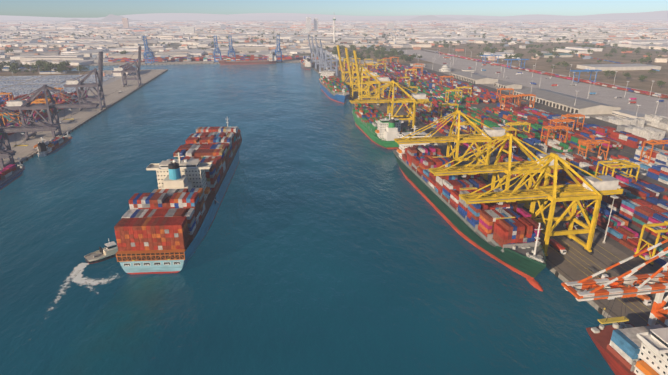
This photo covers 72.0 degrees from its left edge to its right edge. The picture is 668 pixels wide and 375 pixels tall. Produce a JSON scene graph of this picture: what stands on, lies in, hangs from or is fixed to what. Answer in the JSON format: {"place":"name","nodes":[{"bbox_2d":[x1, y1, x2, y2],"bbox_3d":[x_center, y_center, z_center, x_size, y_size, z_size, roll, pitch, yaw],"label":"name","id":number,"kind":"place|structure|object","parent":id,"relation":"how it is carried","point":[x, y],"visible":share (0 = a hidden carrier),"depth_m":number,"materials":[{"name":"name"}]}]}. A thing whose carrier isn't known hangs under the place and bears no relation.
{"place":"outdoors","nodes":[
{"label":"outdoors","id":0,"kind":"place"},
{"bbox_2d":[0,101,20,123],"bbox_3d":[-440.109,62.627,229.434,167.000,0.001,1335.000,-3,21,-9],"label":"yard","id":1,"kind":"structure","parent":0,"point":[13,122],"depth_m":647.99,"materials":[{"name":"concrete"}]},
{"bbox_2d":[0,92,12,99],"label":"yard gantry crane","id":2,"kind":"object","parent":1,"relation":"on","point":[2,93],"visible":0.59,"depth_m":743.69,"materials":[{"name":"metal"}]},
{"bbox_2d":[0,90,87,138],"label":"shipping containers","id":3,"kind":"object","parent":1,"relation":"on","point":[42,112],"visible":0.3,"depth_m":749.85,"materials":[{"name":"metal"}]},
{"bbox_2d":[0,74,121,96],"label":"lot","id":4,"kind":"structure","parent":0,"point":[110,80],"depth_m":1031.09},
{"bbox_2d":[0,74,114,96],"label":"new cars","id":5,"kind":"object","parent":4,"relation":"on","point":[15,89],"visible":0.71,"depth_m":1022.73,"materials":[{"name":"paint"}]},
{"bbox_2d":[0,69,166,168],"bbox_3d":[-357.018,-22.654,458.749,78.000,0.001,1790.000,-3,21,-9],"label":"apron","id":6,"kind":"object","parent":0,"point":[110,89],"visible":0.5,"depth_m":694.29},
{"bbox_2d":[0,149,15,158],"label":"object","id":7,"kind":"object","parent":6,"relation":"on","point":[6,153],"visible":1,"depth_m":358.38,"materials":[{"name":"metal"}]},
{"bbox_2d":[0,112,21,125],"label":"yard gantry crane","id":8,"kind":"object","parent":6,"relation":"on","point":[10,120],"visible":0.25,"depth_m":590.38,"materials":[{"name":"metal"}]},
{"bbox_2d":[0,107,60,169],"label":"ship-to-shore crane","id":9,"kind":"object","parent":6,"relation":"on","point":[5,130],"visible":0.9,"depth_m":439.44,"materials":[{"name":"metal"}]},
{"bbox_2d":[27,100,51,111],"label":"yard gantry crane","id":10,"kind":"object","parent":6,"relation":"on","point":[39,101],"visible":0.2,"depth_m":670.30,"materials":[{"name":"metal"}]},
{"bbox_2d":[35,98,58,113],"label":"yard gantry crane","id":11,"kind":"object","parent":6,"relation":"on","point":[48,100],"visible":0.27,"depth_m":692.21,"materials":[{"name":"metal"}]},
{"bbox_2d":[3,84,98,140],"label":"ship-to-shore crane","id":12,"kind":"object","parent":6,"relation":"on","point":[20,105],"visible":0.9,"depth_m":548.87,"materials":[{"name":"metal"}]},
{"bbox_2d":[64,51,105,110],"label":"ship-to-shore crane","id":13,"kind":"object","parent":6,"relation":"on","point":[76,83],"visible":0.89,"depth_m":718.25,"materials":[{"name":"metal"}]},
{"bbox_2d":[112,46,141,86],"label":"ship-to-shore crane","id":14,"kind":"object","parent":6,"relation":"on","point":[122,71],"visible":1,"depth_m":962.71,"materials":[{"name":"metal"}]},
{"bbox_2d":[87,60,299,64],"bbox_3d":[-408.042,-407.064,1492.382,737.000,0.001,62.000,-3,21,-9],"label":"quay wall","id":15,"kind":"structure","parent":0,"point":[181,62],"depth_m":1479.69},
{"bbox_2d":[142,36,154,63],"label":"ship-to-shore crane","id":16,"kind":"object","parent":15,"relation":"on","point":[149,52],"visible":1,"depth_m":1429.18,"materials":[{"name":"metal"}]},
{"bbox_2d":[213,36,221,62],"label":"ship-to-shore crane","id":17,"kind":"object","parent":15,"relation":"on","point":[216,50],"visible":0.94,"depth_m":1458.87,"materials":[{"name":"metal"}]},
{"bbox_2d":[228,36,235,59],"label":"ship-to-shore crane","id":18,"kind":"object","parent":15,"relation":"on","point":[231,51],"visible":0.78,"depth_m":1463.70,"materials":[{"name":"metal"}]},
{"bbox_2d":[275,35,282,61],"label":"ship-to-shore crane","id":19,"kind":"object","parent":15,"relation":"on","point":[277,49],"visible":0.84,"depth_m":1488.80,"materials":[{"name":"metal"}]},
{"bbox_2d":[108,56,318,62],"bbox_3d":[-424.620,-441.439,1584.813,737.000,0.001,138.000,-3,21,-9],"label":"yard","id":20,"kind":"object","parent":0,"point":[191,61],"depth_m":1512.60,"materials":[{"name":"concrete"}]},
{"bbox_2d":[104,55,317,62],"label":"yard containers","id":21,"kind":"object","parent":20,"relation":"on","point":[190,58],"visible":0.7,"depth_m":1530.50,"materials":[{"name":"metal"}]},
{"bbox_2d":[0,63,614,374],"bbox_3d":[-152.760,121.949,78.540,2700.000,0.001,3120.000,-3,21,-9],"label":"water","id":22,"kind":"structure","parent":0,"point":[333,242],"depth_m":273.62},
{"bbox_2d":[0,166,24,189],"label":"ship hull","id":23,"kind":"object","parent":22,"relation":"in","point":[10,180],"visible":0.49,"depth_m":421.05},
{"bbox_2d":[0,164,15,179],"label":"shipping containers","id":24,"kind":"object","parent":23,"relation":"on","point":[6,171],"visible":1,"depth_m":420.42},
{"bbox_2d":[0,157,24,184],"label":"ship","id":25,"kind":"object","parent":22,"relation":"in","point":[15,172],"visible":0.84,"depth_m":429.11},
{"bbox_2d":[34,131,71,156],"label":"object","id":26,"kind":"object","parent":22,"relation":"on","point":[43,148],"visible":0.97,"depth_m":497.84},
{"bbox_2d":[44,137,64,147],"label":"shipping containers","id":27,"kind":"object","parent":26,"relation":"on","point":[55,140],"visible":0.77,"depth_m":524.59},
{"bbox_2d":[37,136,71,155],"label":"ship hull","id":28,"kind":"object","parent":22,"relation":"on","point":[61,146],"visible":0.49,"depth_m":524.33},
{"bbox_2d":[45,263,116,318],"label":"boat wake","id":29,"kind":"object","parent":22,"relation":"on","point":[76,275],"visible":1,"depth_m":264.21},
{"bbox_2d":[85,252,115,263],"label":"tugboat hull","id":30,"kind":"object","parent":22,"relation":"in","point":[91,257],"visible":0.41,"depth_m":285.31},
{"bbox_2d":[84,238,117,262],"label":"tugboat","id":31,"kind":"object","parent":22,"relation":"on","point":[109,249],"visible":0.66,"depth_m":288.38},
{"bbox_2d":[116,118,240,265],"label":"container ship","id":32,"kind":"object","parent":22,"relation":"on","point":[178,174],"visible":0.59,"depth_m":317.40},
{"bbox_2d":[119,137,241,273],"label":"ship hull","id":33,"kind":"object","parent":22,"relation":"in","point":[212,208],"visible":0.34,"depth_m":296.22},
{"bbox_2d":[114,126,240,250],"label":"shipping containers","id":34,"kind":"object","parent":33,"relation":"on","point":[159,219],"visible":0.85,"depth_m":288.85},
{"bbox_2d":[218,60,275,63],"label":"ship hull","id":35,"kind":"object","parent":22,"relation":"on","point":[254,62],"visible":0.63,"depth_m":1456.29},
{"bbox_2d":[218,51,275,61],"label":"cargo ship","id":36,"kind":"object","parent":22,"relation":"on","point":[272,57],"visible":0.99,"depth_m":1463.18},
{"bbox_2d":[226,56,266,60],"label":"shipping containers","id":37,"kind":"object","parent":36,"relation":"on","point":[254,58],"visible":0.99,"depth_m":1452.52,"materials":[{"name":"metal"}]},
{"bbox_2d":[300,56,312,66],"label":"cargo ship","id":38,"kind":"object","parent":22,"relation":"on","point":[307,62],"visible":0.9,"depth_m":1312.60},
{"bbox_2d":[319,69,348,95],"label":"container ship","id":39,"kind":"object","parent":22,"relation":"on","point":[325,72],"visible":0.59,"depth_m":955.61},
{"bbox_2d":[319,81,348,103],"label":"ship hull","id":40,"kind":"object","parent":22,"relation":"on","point":[340,99],"visible":0.45,"depth_m":816.64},
{"bbox_2d":[321,76,348,92],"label":"shipping containers","id":41,"kind":"object","parent":40,"relation":"in","point":[333,84],"visible":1,"depth_m":846.31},
{"bbox_2d":[0,11,667,21],"bbox_3d":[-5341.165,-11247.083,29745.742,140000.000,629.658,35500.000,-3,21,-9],"label":"hills","id":42,"kind":"structure","parent":0,"point":[653,14],"depth_m":30260.88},
{"bbox_2d":[0,18,667,65],"bbox_3d":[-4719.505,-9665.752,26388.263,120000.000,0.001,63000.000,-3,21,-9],"label":"land","id":43,"kind":"structure","parent":0,"point":[176,45],"depth_m":9765.82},
{"bbox_2d":[0,65,80,71],"bbox_3d":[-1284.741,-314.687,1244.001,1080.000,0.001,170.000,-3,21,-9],"label":"scrub","id":44,"kind":"object","parent":43,"relation":"on","point":[37,69],"visible":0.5,"depth_m":1260.37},
{"bbox_2d":[0,70,90,75],"bbox_3d":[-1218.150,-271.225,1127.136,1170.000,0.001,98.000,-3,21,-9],"label":"quay wall","id":45,"kind":"structure","parent":43,"relation":"on","point":[35,73],"depth_m":1193.99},
{"bbox_2d":[32,63,43,69],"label":"tree","id":46,"kind":"object","parent":45,"relation":"on","point":[36,66],"visible":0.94,"depth_m":1197.70,"materials":[{"name":"green plant"}]},
{"bbox_2d":[44,63,55,71],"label":"tree","id":47,"kind":"object","parent":45,"relation":"on","point":[50,66],"visible":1,"depth_m":1179.68,"materials":[{"name":"green plant"}]},
{"bbox_2d":[76,64,88,73],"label":"tree","id":48,"kind":"object","parent":45,"relation":"on","point":[81,68],"visible":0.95,"depth_m":1184.30,"materials":[{"name":"green plant"}]},
{"bbox_2d":[0,61,137,158],"bbox_3d":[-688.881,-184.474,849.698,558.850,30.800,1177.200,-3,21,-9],"label":"terminal buildings","id":49,"kind":"structure","parent":43,"relation":"on","point":[63,72],"depth_m":1185.96,"materials":[{"name":"paint"}]},
{"bbox_2d":[86,70,112,74],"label":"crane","id":50,"kind":"object","parent":43,"relation":"on","point":[108,72],"visible":0.2,"depth_m":1215.33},
{"bbox_2d":[103,48,319,62],"bbox_3d":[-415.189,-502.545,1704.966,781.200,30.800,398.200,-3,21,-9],"label":"warehouses","id":51,"kind":"structure","parent":43,"relation":"on","point":[305,50],"depth_m":1728.26,"materials":[{"name":"paint"}]},
{"bbox_2d":[16,62,619,323],"bbox_3d":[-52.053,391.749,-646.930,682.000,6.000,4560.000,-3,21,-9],"label":"quay walls","id":52,"kind":"structure","parent":43,"relation":"on","point":[564,280],"depth_m":606.88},
{"bbox_2d":[21,62,618,323],"bbox_3d":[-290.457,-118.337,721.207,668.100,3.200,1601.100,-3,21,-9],"label":"quay fenders","id":53,"kind":"object","parent":52,"relation":"attached to","point":[600,310],"visible":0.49,"depth_m":691.08,"materials":[{"name":"rubber"}]},
{"bbox_2d":[0,17,667,70],"bbox_3d":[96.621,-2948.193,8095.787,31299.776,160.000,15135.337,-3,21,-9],"label":"city","id":54,"kind":"object","parent":43,"relation":"on","point":[426,30],"visible":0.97,"depth_m":3286.48,"materials":[{"name":"paint"}]},
{"bbox_2d":[576,54,659,70],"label":"trees","id":55,"kind":"object","parent":54,"relation":"on","point":[616,62],"visible":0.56,"depth_m":1486.16,"materials":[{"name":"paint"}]},
{"bbox_2d":[5,69,665,327],"bbox_3d":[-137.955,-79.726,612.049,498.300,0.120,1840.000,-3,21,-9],"label":"lane marks","id":56,"kind":"object","parent":43,"relation":"on","point":[462,164],"visible":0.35,"depth_m":293.24,"materials":[{"name":"paint"}]},
{"bbox_2d":[310,49,431,64],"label":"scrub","id":57,"kind":"object","parent":43,"relation":"on","point":[414,60],"visible":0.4,"depth_m":1583.05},
{"bbox_2d":[85,40,667,309],"bbox_3d":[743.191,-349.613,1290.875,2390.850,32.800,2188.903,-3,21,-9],"label":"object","id":58,"kind":"structure","parent":43,"relation":"on","point":[565,102],"depth_m":777.83,"materials":[{"name":"concrete"}]},
{"bbox_2d":[412,42,667,94],"bbox_3d":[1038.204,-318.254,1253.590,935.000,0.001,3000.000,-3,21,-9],"label":"ground","id":59,"kind":"structure","parent":43,"relation":"on","point":[575,60],"depth_m":1512.64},
{"bbox_2d":[603,70,615,79],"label":"tree","id":60,"kind":"object","parent":59,"relation":"on","point":[607,73],"visible":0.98,"depth_m":1075.64,"materials":[{"name":"green plant"}]},
{"bbox_2d":[424,63,667,137],"bbox_3d":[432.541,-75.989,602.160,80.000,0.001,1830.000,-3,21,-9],"label":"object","id":61,"kind":"structure","parent":43,"relation":"on","point":[436,67],"depth_m":986.24,"materials":[{"name":"concrete"}]},
{"bbox_2d":[0,0,667,17],"label":"sky","id":62,"kind":"structure","parent":0,"point":[38,8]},
{"bbox_2d":[353,103,390,132],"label":"shipping containers","id":63,"kind":"object","parent":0,"point":[369,115],"visible":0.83,"depth_m":596.71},
{"bbox_2d":[353,115,398,148],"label":"ship hull","id":64,"kind":"object","parent":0,"point":[373,138],"visible":0.41,"depth_m":540.09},
{"bbox_2d":[352,96,403,140],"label":"container ship","id":65,"kind":"object","parent":64,"relation":"attached to","point":[389,129],"visible":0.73,"depth_m":525.51},
{"bbox_2d":[392,150,545,278],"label":"ship hull","id":66,"kind":"object","parent":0,"point":[522,266],"visible":0.41,"depth_m":298.67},
{"bbox_2d":[396,125,545,291],"bbox_3d":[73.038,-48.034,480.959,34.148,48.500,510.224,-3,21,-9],"label":"container ship","id":67,"kind":"object","parent":66,"relation":"attached to","point":[534,283],"visible":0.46,"depth_m":286.79},
{"bbox_2d":[402,144,540,246],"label":"shipping containers","id":68,"kind":"object","parent":66,"relation":"on","point":[521,226],"visible":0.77,"depth_m":306.54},
{"bbox_2d":[313,62,667,327],"bbox_3d":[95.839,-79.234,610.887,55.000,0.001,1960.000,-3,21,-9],"label":"apron","id":69,"kind":"object","parent":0,"point":[567,267],"visible":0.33,"depth_m":281.10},
{"bbox_2d":[308,35,326,65],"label":"ship-to-shore crane","id":70,"kind":"object","parent":69,"relation":"on","point":[312,53],"visible":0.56,"depth_m":1351.49,"materials":[{"name":"metal"}]},
{"bbox_2d":[311,36,331,69],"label":"ship-to-shore crane","id":71,"kind":"object","parent":69,"relation":"on","point":[315,51],"visible":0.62,"depth_m":1274.61,"materials":[{"name":"metal"}]},
{"bbox_2d":[315,38,336,71],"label":"ship-to-shore crane","id":72,"kind":"object","parent":69,"relation":"on","point":[330,57],"visible":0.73,"depth_m":1197.43,"materials":[{"name":"metal"}]},
{"bbox_2d":[319,39,342,76],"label":"ship-to-shore crane","id":73,"kind":"object","parent":69,"relation":"on","point":[336,60],"visible":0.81,"depth_m":1117.51,"materials":[{"name":"metal"}]},
{"bbox_2d":[337,45,368,87],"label":"ship-to-shore crane","id":74,"kind":"object","parent":69,"relation":"on","point":[344,71],"visible":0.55,"depth_m":889.55,"materials":[{"name":"metal"}]},
{"bbox_2d":[345,48,378,99],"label":"ship-to-shore crane","id":75,"kind":"object","parent":69,"relation":"on","point":[367,76],"visible":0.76,"depth_m":816.08,"materials":[{"name":"metal"}]},
{"bbox_2d":[353,50,390,105],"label":"ship-to-shore crane","id":76,"kind":"object","parent":69,"relation":"on","point":[379,80],"visible":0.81,"depth_m":749.23,"materials":[{"name":"metal"}]},
{"bbox_2d":[349,80,428,129],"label":"ship-to-shore crane","id":77,"kind":"object","parent":69,"relation":"on","point":[414,97],"visible":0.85,"depth_m":587.55,"materials":[{"name":"metal"}]},
{"bbox_2d":[394,110,508,181],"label":"ship-to-shore crane","id":78,"kind":"object","parent":69,"relation":"on","point":[488,134],"visible":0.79,"depth_m":402.88,"materials":[{"name":"metal"}]},
{"bbox_2d":[429,132,569,217],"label":"ship-to-shore crane","id":79,"kind":"object","parent":69,"relation":"on","point":[507,168],"visible":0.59,"depth_m":322.94,"materials":[{"name":"metal"}]},
{"bbox_2d":[459,152,623,258],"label":"ship-to-shore crane","id":80,"kind":"object","parent":69,"relation":"on","point":[594,187],"visible":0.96,"depth_m":278.43,"materials":[{"name":"metal"}]},
{"bbox_2d":[561,239,667,325],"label":"ship-to-shore crane","id":81,"kind":"object","parent":69,"relation":"on","point":[616,287],"visible":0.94,"depth_m":183.11,"materials":[{"name":"metal"}]},
{"bbox_2d":[329,64,667,271],"bbox_3d":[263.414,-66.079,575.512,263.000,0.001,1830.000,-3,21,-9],"label":"yard","id":82,"kind":"structure","parent":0,"point":[627,152],"depth_m":507.71,"materials":[{"name":"concrete"}]},
{"bbox_2d":[381,85,396,98],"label":"yard gantry crane","id":83,"kind":"object","parent":82,"relation":"on","point":[389,90],"visible":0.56,"depth_m":825.95,"materials":[{"name":"metal"}]},
{"bbox_2d":[402,86,417,96],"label":"yard gantry crane","id":84,"kind":"object","parent":82,"relation":"on","point":[411,87],"visible":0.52,"depth_m":808.90,"materials":[{"name":"metal"}]},
{"bbox_2d":[405,69,416,77],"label":"yard gantry crane","id":85,"kind":"object","parent":82,"relation":"on","point":[411,71],"visible":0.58,"depth_m":1078.93,"materials":[{"name":"metal"}]},
{"bbox_2d":[412,101,431,114],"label":"yard gantry crane","id":86,"kind":"object","parent":82,"relation":"on","point":[426,102],"visible":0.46,"depth_m":665.46,"materials":[{"name":"metal"}]},
{"bbox_2d":[439,76,453,84],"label":"yard gantry crane","id":87,"kind":"object","parent":82,"relation":"on","point":[445,77],"visible":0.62,"depth_m":953.27,"materials":[{"name":"metal"}]},
{"bbox_2d":[438,103,458,117],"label":"yard gantry crane","id":88,"kind":"object","parent":82,"relation":"on","point":[450,105],"visible":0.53,"depth_m":650.15,"materials":[{"name":"metal"}]},
{"bbox_2d":[445,89,462,103],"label":"yard gantry crane","id":89,"kind":"object","parent":82,"relation":"on","point":[456,90],"visible":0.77,"depth_m":776.20,"materials":[{"name":"metal"}]},
{"bbox_2d":[455,86,471,96],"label":"yard gantry crane","id":90,"kind":"object","parent":82,"relation":"on","point":[466,87],"visible":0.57,"depth_m":807.72,"materials":[{"name":"metal"}]},
{"bbox_2d":[451,121,476,143],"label":"yard gantry crane","id":91,"kind":"object","parent":82,"relation":"on","point":[466,123],"visible":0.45,"depth_m":537.49,"materials":[{"name":"metal"}]},
{"bbox_2d":[333,61,667,265],"bbox_3d":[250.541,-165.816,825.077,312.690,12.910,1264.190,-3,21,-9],"label":"yard containers","id":92,"kind":"object","parent":82,"relation":"on","point":[638,203],"visible":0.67,"depth_m":521.91,"materials":[{"name":"metal"}]},
{"bbox_2d":[492,127,516,148],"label":"yard gantry crane","id":93,"kind":"object","parent":82,"relation":"on","point":[510,129],"visible":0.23,"depth_m":506.71,"materials":[{"name":"metal"}]},
{"bbox_2d":[496,88,513,102],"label":"yard gantry crane","id":94,"kind":"object","parent":82,"relation":"on","point":[500,89],"visible":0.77,"depth_m":789.60,"materials":[{"name":"metal"}]},
{"bbox_2d":[499,95,519,110],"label":"yard gantry crane","id":95,"kind":"object","parent":82,"relation":"on","point":[508,96],"visible":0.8,"depth_m":718.81,"materials":[{"name":"metal"}]},
{"bbox_2d":[505,121,530,132],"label":"yard gantry crane","id":96,"kind":"object","parent":82,"relation":"on","point":[520,123],"visible":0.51,"depth_m":535.42,"materials":[{"name":"metal"}]},
{"bbox_2d":[516,94,535,107],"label":"yard gantry crane","id":97,"kind":"object","parent":82,"relation":"on","point":[525,95],"visible":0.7,"depth_m":730.91,"materials":[{"name":"metal"}]},
{"bbox_2d":[540,125,567,144],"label":"yard gantry crane","id":98,"kind":"object","parent":82,"relation":"on","point":[548,127],"visible":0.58,"depth_m":518.40,"materials":[{"name":"metal"}]},
{"bbox_2d":[548,118,574,138],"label":"yard gantry crane","id":99,"kind":"object","parent":82,"relation":"on","point":[557,120],"visible":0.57,"depth_m":551.43,"materials":[{"name":"metal"}]},
{"bbox_2d":[558,114,584,131],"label":"yard gantry crane","id":100,"kind":"object","parent":82,"relation":"on","point":[573,115],"visible":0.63,"depth_m":579.38,"materials":[{"name":"metal"}]},
{"bbox_2d":[578,139,609,160],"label":"gantry crane","id":101,"kind":"object","parent":82,"relation":"on","point":[590,141],"visible":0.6,"depth_m":458.92,"materials":[{"name":"metal"}]},
{"bbox_2d":[595,159,632,176],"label":"yard gantry crane","id":102,"kind":"object","parent":82,"relation":"on","point":[611,161],"visible":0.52,"depth_m":393.75,"materials":[{"name":"metal"}]},
{"bbox_2d":[602,161,639,180],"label":"yard gantry crane","id":103,"kind":"object","parent":82,"relation":"on","point":[627,165],"visible":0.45,"depth_m":383.96,"materials":[{"name":"metal"}]},
{"bbox_2d":[634,221,667,266],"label":"gantry crane","id":104,"kind":"object","parent":82,"relation":"on","point":[659,232],"visible":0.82,"depth_m":274.58,"materials":[{"name":"metal"}]},
{"bbox_2d":[638,139,667,163],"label":"yard gantry crane","id":105,"kind":"object","parent":82,"relation":"on","point":[663,142],"visible":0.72,"depth_m":457.00,"materials":[{"name":"metal"}]},
{"bbox_2d":[385,50,667,116],"bbox_3d":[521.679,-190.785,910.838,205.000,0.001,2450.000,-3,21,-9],"label":"road","id":106,"kind":"structure","parent":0,"point":[605,95],"depth_m":986.24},
{"bbox_2d":[479,53,501,63],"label":"gantry crane","id":107,"kind":"object","parent":106,"relation":"on","point":[491,54],"visible":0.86,"depth_m":1435.81,"materials":[{"name":"metal"}]},
{"bbox_2d":[504,57,528,68],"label":"gantry crane","id":108,"kind":"object","parent":106,"relation":"on","point":[517,58],"visible":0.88,"depth_m":1296.41,"materials":[{"name":"metal"}]},
{"bbox_2d":[421,50,667,99],"bbox_3d":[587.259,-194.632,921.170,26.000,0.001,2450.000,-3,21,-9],"label":"rail","id":109,"kind":"object","parent":106,"relation":"on","point":[546,75],"visible":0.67,"depth_m":1153.46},
{"bbox_2d":[437,52,667,97],"bbox_3d":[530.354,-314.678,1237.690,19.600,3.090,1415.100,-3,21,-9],"label":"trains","id":110,"kind":"object","parent":109,"relation":"on","point":[604,84],"visible":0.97,"depth_m":1053.72,"materials":[{"name":"paint"}]},
{"bbox_2d":[570,68,601,82],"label":"gantry crane","id":111,"kind":"object","parent":106,"relation":"on","point":[586,70],"visible":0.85,"depth_m":1027.29,"materials":[{"name":"metal"}]},
{"bbox_2d":[586,323,635,374],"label":"ship hull","id":112,"kind":"object","parent":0,"point":[601,339],"visible":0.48,"depth_m":200.39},
{"bbox_2d":[591,322,667,374],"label":"cargo ship","id":113,"kind":"object","parent":112,"relation":"on","point":[652,359],"visible":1,"depth_m":176.56},
{"bbox_2d":[609,324,663,364],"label":"shipping containers","id":114,"kind":"object","parent":112,"relation":"on","point":[625,343],"visible":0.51,"depth_m":190.92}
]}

